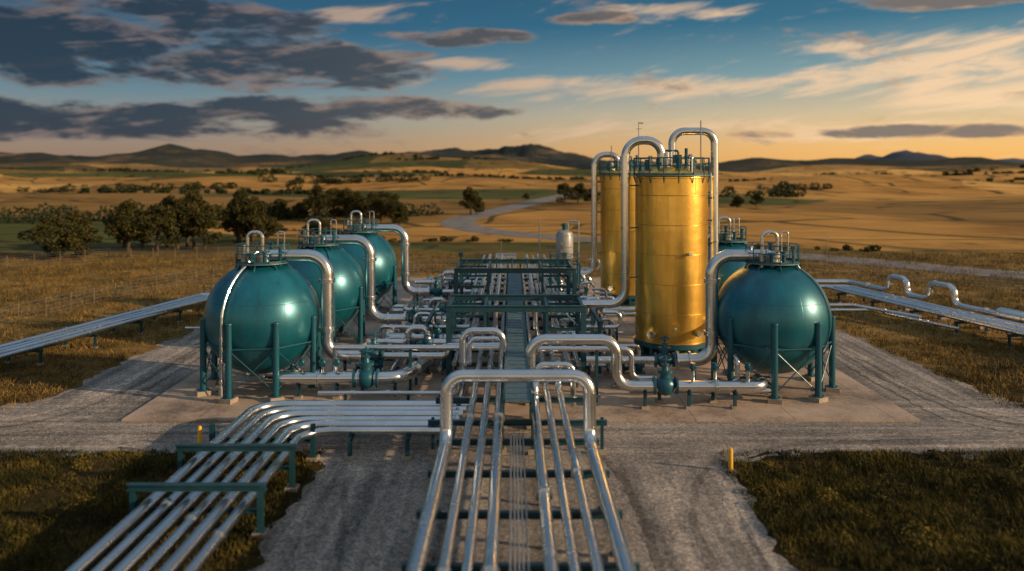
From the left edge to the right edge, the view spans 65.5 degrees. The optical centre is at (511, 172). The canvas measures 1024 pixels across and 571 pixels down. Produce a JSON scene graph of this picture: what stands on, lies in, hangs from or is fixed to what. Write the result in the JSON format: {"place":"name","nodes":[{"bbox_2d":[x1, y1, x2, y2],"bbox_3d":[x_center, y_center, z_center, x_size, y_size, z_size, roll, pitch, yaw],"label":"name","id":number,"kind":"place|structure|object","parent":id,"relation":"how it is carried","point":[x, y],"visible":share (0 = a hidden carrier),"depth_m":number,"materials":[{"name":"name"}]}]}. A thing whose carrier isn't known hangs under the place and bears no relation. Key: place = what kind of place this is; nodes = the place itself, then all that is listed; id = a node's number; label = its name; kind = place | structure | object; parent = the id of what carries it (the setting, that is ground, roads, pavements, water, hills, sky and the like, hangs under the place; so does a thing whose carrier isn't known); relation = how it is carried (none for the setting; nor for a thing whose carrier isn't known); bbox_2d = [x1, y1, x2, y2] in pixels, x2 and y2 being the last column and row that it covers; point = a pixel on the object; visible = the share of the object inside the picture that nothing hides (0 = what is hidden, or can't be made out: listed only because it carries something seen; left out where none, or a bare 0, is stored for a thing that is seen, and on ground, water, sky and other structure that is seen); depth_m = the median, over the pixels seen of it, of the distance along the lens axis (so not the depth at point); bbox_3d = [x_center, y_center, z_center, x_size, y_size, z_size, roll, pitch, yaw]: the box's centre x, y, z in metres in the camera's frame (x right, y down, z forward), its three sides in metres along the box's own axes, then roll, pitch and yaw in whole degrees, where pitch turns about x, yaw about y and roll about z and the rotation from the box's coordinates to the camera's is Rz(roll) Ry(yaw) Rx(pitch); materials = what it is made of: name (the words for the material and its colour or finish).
{"place":"outdoors","nodes":[
{"label":"outdoors","id":0,"kind":"place"},
{"bbox_2d":[0,144,1023,570],"bbox_3d":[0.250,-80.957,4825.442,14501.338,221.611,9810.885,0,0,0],"label":"ground","id":1,"kind":"structure","parent":0,"point":[926,206],"depth_m":192.69,"materials":[{"name":"brown plant"}]},
{"bbox_2d":[16,214,86,258],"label":"tree","id":2,"kind":"object","parent":1,"relation":"on","point":[45,227],"visible":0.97,"depth_m":118.10,"materials":[{"name":"green plant"}]},
{"bbox_2d":[47,227,103,258],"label":"tree","id":3,"kind":"object","parent":1,"relation":"on","point":[76,244],"visible":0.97,"depth_m":119.19,"materials":[{"name":"green plant"}]},
{"bbox_2d":[59,210,98,256],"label":"tree","id":4,"kind":"object","parent":1,"relation":"on","point":[72,217],"visible":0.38,"depth_m":122.84,"materials":[{"name":"green plant"}]},
{"bbox_2d":[4,307,192,365],"bbox_3d":[-33.053,12.480,53.984,2.971,1.060,42.071,0,0,11],"label":"pipe rack","id":5,"kind":"object","parent":1,"relation":"on","point":[40,351],"visible":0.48,"depth_m":59.13,"materials":[{"name":"metal"}]},
{"bbox_2d":[0,302,205,359],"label":"pipeline","id":6,"kind":"object","parent":5,"relation":"on","point":[88,332],"visible":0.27,"depth_m":57.24,"materials":[{"name":"metal"}]},
{"bbox_2d":[0,295,208,353],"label":"pipeline","id":7,"kind":"object","parent":5,"relation":"on","point":[79,330],"visible":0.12,"depth_m":56.42,"materials":[{"name":"metal"}]},
{"bbox_2d":[0,294,208,349],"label":"pipeline","id":8,"kind":"object","parent":5,"relation":"on","point":[41,338],"visible":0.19,"depth_m":61.03,"materials":[{"name":"metal"}]},
{"bbox_2d":[0,293,209,347],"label":"pipeline","id":9,"kind":"object","parent":5,"relation":"on","point":[63,329],"visible":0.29,"depth_m":61.93,"materials":[{"name":"metal"}]},
{"bbox_2d":[98,297,207,327],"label":"pipeline","id":10,"kind":"object","parent":5,"relation":"on","point":[186,304],"visible":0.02,"depth_m":66.41,"materials":[{"name":"metal"}]},
{"bbox_2d":[102,198,149,251],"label":"tree","id":11,"kind":"object","parent":1,"relation":"on","point":[125,224],"visible":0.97,"depth_m":128.63,"materials":[{"name":"green plant"}]},
{"bbox_2d":[0,246,297,268],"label":"wire fence","id":12,"kind":"object","parent":1,"relation":"on","point":[218,249],"visible":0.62,"depth_m":118.64,"materials":[{"name":"grey metal"}]},
{"bbox_2d":[133,203,179,250],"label":"tree","id":13,"kind":"object","parent":1,"relation":"on","point":[158,216],"visible":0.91,"depth_m":130.97,"materials":[{"name":"green plant"}]},
{"bbox_2d":[153,198,197,249],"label":"tree","id":14,"kind":"object","parent":1,"relation":"on","point":[176,228],"visible":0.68,"depth_m":133.04,"materials":[{"name":"green plant"}]},
{"bbox_2d":[123,482,269,538],"bbox_3d":[-11.275,12.080,28.500,5.050,1.880,0.500,0,0,0],"label":"pipe support portal","id":15,"kind":"object","parent":1,"relation":"on","point":[134,488],"visible":0.66,"depth_m":28.45,"materials":[{"name":"paint"}]},
{"bbox_2d":[65,400,468,570],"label":"pipeline","id":16,"kind":"object","parent":15,"relation":"on","point":[100,549],"visible":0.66,"depth_m":31.92,"materials":[{"name":"metal"}]},
{"bbox_2d":[112,410,462,570],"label":"pipeline","id":17,"kind":"object","parent":15,"relation":"on","point":[133,559],"visible":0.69,"depth_m":31.45,"materials":[{"name":"metal"}]},
{"bbox_2d":[137,416,459,570],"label":"pipeline","id":18,"kind":"object","parent":15,"relation":"on","point":[168,545],"visible":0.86,"depth_m":30.49,"materials":[{"name":"metal"}]},
{"bbox_2d":[158,420,439,570],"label":"pipeline","id":19,"kind":"object","parent":15,"relation":"on","point":[184,551],"visible":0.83,"depth_m":30.72,"materials":[{"name":"metal"}]},
{"bbox_2d":[184,426,439,570],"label":"pipeline","id":20,"kind":"object","parent":15,"relation":"on","point":[218,536],"visible":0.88,"depth_m":31.91,"materials":[{"name":"metal"}]},
{"bbox_2d":[178,186,220,248],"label":"tree","id":21,"kind":"object","parent":1,"relation":"on","point":[196,204],"visible":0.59,"depth_m":135.17,"materials":[{"name":"green plant"}]},
{"bbox_2d":[181,212,222,249],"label":"tree","id":22,"kind":"object","parent":1,"relation":"on","point":[202,224],"visible":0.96,"depth_m":132.96,"materials":[{"name":"green plant"}]},
{"bbox_2d":[0,202,443,223],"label":"tree line","id":23,"kind":"object","parent":1,"relation":"on","point":[327,212],"visible":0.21,"depth_m":214.29,"materials":[{"name":"green plant"}]},
{"bbox_2d":[175,444,299,491],"bbox_3d":[-11.275,12.080,32.600,5.050,1.880,0.500,0,0,0],"label":"pipe support portal","id":24,"kind":"object","parent":1,"relation":"on","point":[290,448],"visible":0.69,"depth_m":32.58,"materials":[{"name":"paint"}]},
{"bbox_2d":[217,187,262,242],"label":"tree","id":25,"kind":"object","parent":1,"relation":"on","point":[240,196],"visible":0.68,"depth_m":145.04,"materials":[{"name":"green plant"}]},
{"bbox_2d":[0,259,483,323],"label":"wire fence","id":26,"kind":"object","parent":1,"relation":"on","point":[93,295],"visible":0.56,"depth_m":80.88,"materials":[{"name":"grey metal"}]},
{"bbox_2d":[236,196,272,243],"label":"tree","id":27,"kind":"object","parent":1,"relation":"on","point":[260,207],"visible":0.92,"depth_m":143.98,"materials":[{"name":"green plant"}]},
{"bbox_2d":[205,423,319,461],"bbox_3d":[-11.275,12.200,36.000,5.050,1.640,0.500,0,0,0],"label":"pipe support portal","id":28,"kind":"object","parent":1,"relation":"on","point":[313,455],"visible":0.56,"depth_m":35.90,"materials":[{"name":"paint"}]},
{"bbox_2d":[91,406,466,570],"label":"pipeline","id":29,"kind":"object","parent":28,"relation":"on","point":[127,543],"visible":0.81,"depth_m":31.27,"materials":[{"name":"metal"}]},
{"bbox_2d":[301,184,330,216],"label":"tree","id":30,"kind":"object","parent":1,"relation":"on","point":[314,201],"visible":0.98,"depth_m":210.76,"materials":[{"name":"green plant"}]},
{"bbox_2d":[319,188,351,218],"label":"tree","id":31,"kind":"object","parent":1,"relation":"on","point":[331,195],"visible":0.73,"depth_m":212.40,"materials":[{"name":"green plant"}]},
{"bbox_2d":[334,187,351,220],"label":"tree","id":32,"kind":"object","parent":1,"relation":"on","point":[344,193],"visible":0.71,"depth_m":213.72,"materials":[{"name":"green plant"}]},
{"bbox_2d":[346,191,366,221],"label":"tree","id":33,"kind":"object","parent":1,"relation":"on","point":[358,201],"visible":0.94,"depth_m":208.87,"materials":[{"name":"green plant"}]},
{"bbox_2d":[369,196,390,222],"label":"tree","id":34,"kind":"object","parent":1,"relation":"on","point":[376,203],"visible":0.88,"depth_m":204.15,"materials":[{"name":"green plant"}]},
{"bbox_2d":[387,204,408,224],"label":"tree","id":35,"kind":"object","parent":1,"relation":"on","point":[399,214],"visible":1,"depth_m":194.80,"materials":[{"name":"green plant"}]},
{"bbox_2d":[16,173,877,192],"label":"tree line","id":36,"kind":"object","parent":1,"relation":"on","point":[196,185],"visible":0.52,"depth_m":427.87,"materials":[{"name":"green plant"}]},
{"bbox_2d":[458,186,481,214],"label":"tree","id":37,"kind":"object","parent":1,"relation":"on","point":[471,197],"visible":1,"depth_m":235.09,"materials":[{"name":"green plant"}]},
{"bbox_2d":[0,443,1023,570],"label":"grass","id":38,"kind":"structure","parent":1,"relation":"on","point":[808,522],"depth_m":30.84,"materials":[{"name":"green plant"}]},
{"bbox_2d":[0,250,1023,410],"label":"dry grass","id":39,"kind":"structure","parent":1,"relation":"on","point":[118,359],"depth_m":76.54,"materials":[{"name":"brown plant"}]},
{"bbox_2d":[0,277,1023,570],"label":"gravel yard","id":40,"kind":"structure","parent":1,"relation":"on","point":[408,477],"depth_m":36.53,"materials":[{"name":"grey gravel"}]},
{"bbox_2d":[0,339,1023,570],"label":"wheel ruts","id":41,"kind":"structure","parent":40,"relation":"on","point":[671,517],"depth_m":36.12,"materials":[{"name":"grey gravel"}]},
{"bbox_2d":[428,264,606,454],"bbox_3d":[0.250,11.305,64.415,8.220,3.330,56.030,0,0,0],"label":"pipe rack","id":42,"kind":"object","parent":40,"relation":"on","point":[601,422],"visible":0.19,"depth_m":40.15,"materials":[{"name":"metal"}]},
{"bbox_2d":[435,273,495,570],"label":"pipeline","id":43,"kind":"object","parent":42,"relation":"on","point":[448,542],"visible":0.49,"depth_m":28.20,"materials":[{"name":"metal"}]},
{"bbox_2d":[452,327,506,446],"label":"pipe expansion arch","id":44,"kind":"structure","parent":42,"relation":"on","point":[467,332],"depth_m":44.13,"materials":[{"name":"silver metal"}]},
{"bbox_2d":[461,276,501,570],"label":"pipeline","id":45,"kind":"object","parent":42,"relation":"on","point":[470,543],"visible":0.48,"depth_m":28.07,"materials":[{"name":"metal"}]},
{"bbox_2d":[467,336,499,364],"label":"pipe expansion arch","id":46,"kind":"structure","parent":42,"relation":"attached to","point":[477,338],"depth_m":45.89,"materials":[{"name":"metal"}]},
{"bbox_2d":[480,267,508,570],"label":"pipeline","id":47,"kind":"object","parent":42,"relation":"on","point":[491,555],"visible":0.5,"depth_m":27.70,"materials":[{"name":"metal"}]},
{"bbox_2d":[503,273,531,403],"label":"walkway","id":48,"kind":"structure","parent":42,"relation":"on","point":[516,346],"depth_m":45.94,"materials":[{"name":"paint"}]},
{"bbox_2d":[509,433,529,570],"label":"conduit bundle","id":49,"kind":"object","parent":42,"relation":"on","point":[518,531],"visible":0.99,"depth_m":26.35,"materials":[{"name":"metal"}]},
{"bbox_2d":[521,267,558,570],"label":"pipeline","id":50,"kind":"object","parent":42,"relation":"on","point":[544,496],"visible":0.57,"depth_m":27.33,"materials":[{"name":"metal"}]},
{"bbox_2d":[534,362,575,405],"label":"pipe expansion arch","id":51,"kind":"structure","parent":50,"relation":"attached to","point":[540,365],"depth_m":40.88,"materials":[{"name":"metal"}]},
{"bbox_2d":[526,267,580,570],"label":"pipeline","id":52,"kind":"object","parent":42,"relation":"on","point":[570,543],"visible":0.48,"depth_m":28.11,"materials":[{"name":"metal"}]},
{"bbox_2d":[532,267,603,570],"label":"pipeline","id":53,"kind":"object","parent":42,"relation":"on","point":[577,473],"visible":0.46,"depth_m":28.44,"materials":[{"name":"metal"}]},
{"bbox_2d":[121,278,919,421],"bbox_3d":[0.450,12.935,69.200,41.600,0.130,55.400,0,0,0],"label":"concrete pad","id":54,"kind":"object","parent":40,"relation":"on","point":[853,400],"visible":0.29,"depth_m":45.33,"materials":[{"name":"grey concrete"}]},
{"bbox_2d":[195,230,321,404],"bbox_3d":[-14.950,8.163,47.800,7.415,9.435,7.415,0,0,0],"label":"spherical tank","id":55,"kind":"object","parent":54,"relation":"on","point":[262,315],"visible":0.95,"depth_m":45.53,"materials":[{"name":"teal metal"}]},
{"bbox_2d":[265,249,360,387],"bbox_3d":[-12.017,8.745,47.800,6.154,8.289,1.064,0,0,0],"label":"transfer pipe","id":56,"kind":"object","parent":55,"relation":"attached to","point":[321,261],"visible":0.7,"depth_m":47.47,"materials":[{"name":"metal"}]},
{"bbox_2d":[289,219,368,344],"bbox_3d":[-14.450,8.163,59.800,7.415,9.435,7.415,0,0,0],"label":"spherical tank","id":57,"kind":"object","parent":54,"relation":"on","point":[349,292],"visible":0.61,"depth_m":58.38,"materials":[{"name":"teal metal"}]},
{"bbox_2d":[323,234,406,324],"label":"transfer pipe","id":58,"kind":"object","parent":57,"relation":"attached to","point":[370,296],"visible":0.82,"depth_m":59.47,"materials":[{"name":"metal"}]},
{"bbox_2d":[279,323,445,399],"bbox_3d":[-6.694,12.050,51.161,6.488,1.679,17.271,0,0,28],"label":"manifold pipe","id":59,"kind":"object","parent":54,"relation":"on","point":[318,378],"visible":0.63,"depth_m":45.09,"materials":[{"name":"metal"}]},
{"bbox_2d":[351,347,379,388],"bbox_3d":[-8.300,11.119,45.300,1.472,2.404,1.242,0,0,0],"label":"gate valve","id":60,"kind":"object","parent":59,"relation":"on","point":[367,371],"visible":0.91,"depth_m":44.93,"materials":[{"name":"teal paint"}]},
{"bbox_2d":[336,210,399,319],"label":"spherical tank","id":61,"kind":"object","parent":54,"relation":"on","point":[385,270],"visible":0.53,"depth_m":71.37,"materials":[{"name":"teal metal"}]},
{"bbox_2d":[318,383,459,399],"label":"manifold pipe","id":62,"kind":"object","parent":54,"relation":"on","point":[345,394],"visible":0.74,"depth_m":44.09,"materials":[{"name":"metal"}]},
{"bbox_2d":[364,224,429,304],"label":"transfer pipe","id":63,"kind":"object","parent":54,"relation":"on","point":[408,287],"visible":0.93,"depth_m":72.48,"materials":[{"name":"metal"}]},
{"bbox_2d":[367,324,458,376],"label":"process pipe","id":64,"kind":"object","parent":54,"relation":"on","point":[409,330],"visible":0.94,"depth_m":50.02,"materials":[{"name":"metal"}]},
{"bbox_2d":[331,343,498,390],"bbox_3d":[-5.658,11.454,46.527,9.822,2.871,1.278,0,0,-5],"label":"header pipe","id":65,"kind":"object","parent":54,"relation":"on","point":[389,347],"visible":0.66,"depth_m":46.46,"materials":[{"name":"metal"}]},
{"bbox_2d":[384,328,466,369],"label":"process pipe","id":66,"kind":"object","parent":54,"relation":"on","point":[389,333],"visible":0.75,"depth_m":51.45,"materials":[{"name":"metal"}]},
{"bbox_2d":[383,342,499,387],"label":"transfer pipe","id":67,"kind":"object","parent":54,"relation":"on","point":[416,355],"visible":0.57,"depth_m":47.63,"materials":[{"name":"metal"}]},
{"bbox_2d":[364,331,384,363],"bbox_3d":[-8.300,10.520,47.800,1.216,1.986,1.026,0,0,0],"label":"gate valve","id":68,"kind":"object","parent":67,"relation":"attached to","point":[376,357],"visible":0.59,"depth_m":47.50,"materials":[{"name":"teal paint"}]},
{"bbox_2d":[415,270,480,304],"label":"process pipe","id":69,"kind":"object","parent":54,"relation":"on","point":[443,275],"visible":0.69,"depth_m":75.31,"materials":[{"name":"metal"}]},
{"bbox_2d":[454,252,576,333],"bbox_3d":[0.250,9.670,65.250,9.800,6.640,7.100,0,0,0],"label":"pipe gantry","id":70,"kind":"object","parent":54,"relation":"on","point":[540,270],"visible":0.77,"depth_m":62.01,"materials":[{"name":"metal"}]},
{"bbox_2d":[446,294,585,375],"bbox_3d":[0.250,10.550,50.650,8.800,4.880,4.900,0,0,0],"label":"pipe gantry","id":71,"kind":"object","parent":54,"relation":"on","point":[454,307],"visible":0.78,"depth_m":48.51,"materials":[{"name":"metal"}]},
{"bbox_2d":[539,220,580,313],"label":"pressure vessel","id":72,"kind":"object","parent":54,"relation":"on","point":[564,239],"visible":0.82,"depth_m":72.97,"materials":[{"name":"paint"}]},
{"bbox_2d":[563,310,622,341],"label":"process pipe","id":73,"kind":"object","parent":54,"relation":"on","point":[620,320],"visible":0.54,"depth_m":53.49,"materials":[{"name":"metal"}]},
{"bbox_2d":[537,345,656,397],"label":"header pipe","id":74,"kind":"object","parent":54,"relation":"on","point":[627,350],"visible":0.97,"depth_m":45.47,"materials":[{"name":"metal"}]},
{"bbox_2d":[586,356,654,387],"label":"transfer pipe","id":75,"kind":"object","parent":54,"relation":"on","point":[625,359],"visible":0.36,"depth_m":47.62,"materials":[{"name":"metal"}]},
{"bbox_2d":[653,335,675,367],"bbox_3d":[9.150,10.770,47.800,1.216,1.986,1.026,0,0,0],"label":"gate valve","id":76,"kind":"object","parent":75,"relation":"attached to","point":[664,349],"visible":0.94,"depth_m":47.55,"materials":[{"name":"teal paint"}]},
{"bbox_2d":[599,145,653,306],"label":"cylindrical storage tank","id":77,"kind":"object","parent":54,"relation":"on","point":[610,229],"visible":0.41,"depth_m":76.97,"materials":[{"name":"gold metal"}]},
{"bbox_2d":[560,151,620,276],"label":"tank vent pipe","id":78,"kind":"object","parent":77,"relation":"attached to","point":[594,212],"visible":0.93,"depth_m":78.15,"materials":[{"name":"metal"}]},
{"bbox_2d":[619,344,647,378],"bbox_3d":[7.450,11.820,50.000,2.000,2.100,0.900,0,0,0],"label":"pump","id":79,"kind":"object","parent":54,"relation":"on","point":[639,371],"visible":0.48,"depth_m":49.70,"materials":[{"name":"metal"}]},
{"bbox_2d":[525,332,767,409],"bbox_3d":[7.425,10.798,44.000,13.459,4.184,2.000,0,0,0],"label":"manifold pipe","id":80,"kind":"object","parent":54,"relation":"on","point":[757,382],"visible":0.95,"depth_m":43.17,"materials":[{"name":"metal"}]},
{"bbox_2d":[652,355,678,395],"bbox_3d":[8.350,11.070,43.400,1.344,2.194,1.134,0,0,0],"label":"gate valve","id":81,"kind":"object","parent":80,"relation":"on","point":[665,384],"visible":0.95,"depth_m":43.07,"materials":[{"name":"teal paint"}]},
{"bbox_2d":[630,121,711,355],"bbox_3d":[11.400,4.635,57.000,6.300,16.570,6.300,0,0,0],"label":"cylindrical storage tank","id":82,"kind":"object","parent":54,"relation":"on","point":[671,233],"visible":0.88,"depth_m":54.82,"materials":[{"name":"gold metal"}]},
{"bbox_2d":[574,136,664,323],"bbox_3d":[7.600,4.069,56.251,6.530,13.262,0.791,0,0,0],"label":"tank vent pipe","id":83,"kind":"object","parent":82,"relation":"attached to","point":[625,227],"visible":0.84,"depth_m":55.95,"materials":[{"name":"metal"}]},
{"bbox_2d":[668,127,718,290],"bbox_3d":[13.039,3.725,55.255,3.644,13.911,4.510,0,0,0],"label":"tank vent pipe","id":84,"kind":"object","parent":82,"relation":"attached to","point":[679,132],"visible":0.59,"depth_m":56.96,"materials":[{"name":"metal"}]},
{"bbox_2d":[629,346,771,402],"bbox_3d":[10.739,11.650,46.150,8.378,2.480,3.700,0,0,0],"label":"manifold pipe","id":85,"kind":"object","parent":54,"relation":"on","point":[768,389],"visible":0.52,"depth_m":44.63,"materials":[{"name":"metal"}]},
{"bbox_2d":[708,216,748,344],"bbox_3d":[16.950,8.163,63.000,7.415,9.435,7.415,0,0,0],"label":"spherical tank","id":86,"kind":"object","parent":54,"relation":"on","point":[729,240],"visible":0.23,"depth_m":61.58,"materials":[{"name":"metal"}]},
{"bbox_2d":[708,230,839,404],"bbox_3d":[15.600,8.163,47.800,7.415,9.435,7.415,0,0,0],"label":"spherical tank","id":87,"kind":"object","parent":54,"relation":"on","point":[776,317],"visible":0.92,"depth_m":45.50,"materials":[{"name":"teal metal"}]},
{"bbox_2d":[675,249,772,379],"bbox_3d":[12.792,8.745,47.800,5.904,8.289,1.064,0,0,0],"label":"transfer pipe","id":88,"kind":"object","parent":87,"relation":"attached to","point":[716,263],"visible":0.88,"depth_m":47.47,"materials":[{"name":"metal"}]},
{"bbox_2d":[401,437,639,570],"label":"pipe rack","id":89,"kind":"object","parent":40,"relation":"on","point":[610,564],"visible":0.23,"depth_m":26.68,"materials":[{"name":"metal"}]},
{"bbox_2d":[406,369,636,570],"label":"pipe expansion arch","id":90,"kind":"structure","parent":40,"relation":"on","point":[620,548],"depth_m":30.50,"materials":[{"name":"silver metal"}]},
{"bbox_2d":[8,151,1023,176],"bbox_3d":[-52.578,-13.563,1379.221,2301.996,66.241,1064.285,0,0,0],"label":"tree line","id":91,"kind":"object","parent":1,"relation":"on","point":[416,156],"visible":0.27,"depth_m":1349.97,"materials":[{"name":"green plant"}]},
{"bbox_2d":[257,173,806,197],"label":"tree line","id":92,"kind":"object","parent":1,"relation":"on","point":[784,192],"visible":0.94,"depth_m":522.33,"materials":[{"name":"green plant"}]},
{"bbox_2d":[78,169,1023,194],"bbox_3d":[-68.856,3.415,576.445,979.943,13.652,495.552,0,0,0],"label":"hedgerow","id":93,"kind":"object","parent":1,"relation":"on","point":[218,190],"visible":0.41,"depth_m":562.58,"materials":[{"name":"green plant"}]},
{"bbox_2d":[262,227,881,251],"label":"bushes","id":94,"kind":"object","parent":1,"relation":"on","point":[870,248],"visible":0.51,"depth_m":147.75,"materials":[{"name":"green plant"}]},
{"bbox_2d":[544,259,1022,289],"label":"wire fence","id":95,"kind":"object","parent":1,"relation":"on","point":[904,270],"visible":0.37,"depth_m":93.55,"materials":[{"name":"grey metal"}]},
{"bbox_2d":[829,303,960,330],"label":"pipeline","id":96,"kind":"object","parent":1,"relation":"on","point":[903,315],"visible":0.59,"depth_m":68.70,"materials":[{"name":"metal"}]},
{"bbox_2d":[815,274,1023,339],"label":"insulated pipeline","id":97,"kind":"object","parent":1,"relation":"on","point":[1017,316],"visible":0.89,"depth_m":71.71,"materials":[{"name":"metal"}]},
{"bbox_2d":[836,292,1023,348],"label":"pipe rack","id":98,"kind":"object","parent":1,"relation":"on","point":[956,323],"visible":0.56,"depth_m":68.75,"materials":[{"name":"metal"}]},
{"bbox_2d":[819,284,1023,331],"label":"pipeline","id":99,"kind":"object","parent":98,"relation":"on","point":[943,311],"visible":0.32,"depth_m":67.62,"materials":[{"name":"metal"}]},
{"bbox_2d":[820,284,1023,326],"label":"pipeline","id":100,"kind":"object","parent":98,"relation":"on","point":[958,310],"visible":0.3,"depth_m":69.17,"materials":[{"name":"metal"}]},
{"bbox_2d":[822,285,1023,335],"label":"pipeline","id":101,"kind":"object","parent":98,"relation":"on","point":[1003,329],"visible":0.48,"depth_m":66.55,"materials":[{"name":"metal"}]},
{"bbox_2d":[837,285,1023,328],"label":"pipeline","id":102,"kind":"object","parent":98,"relation":"on","point":[962,313],"visible":0.27,"depth_m":67.92,"materials":[{"name":"metal"}]},
{"bbox_2d":[0,0,1023,163],"label":"sky","id":103,"kind":"structure","parent":0,"point":[773,79],"materials":[{"name":"blue"}]},
{"bbox_2d":[440,190,1023,278],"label":"road","id":104,"kind":"structure","parent":0,"point":[466,222],"depth_m":159.66,"materials":[{"name":"grey asphalt"}]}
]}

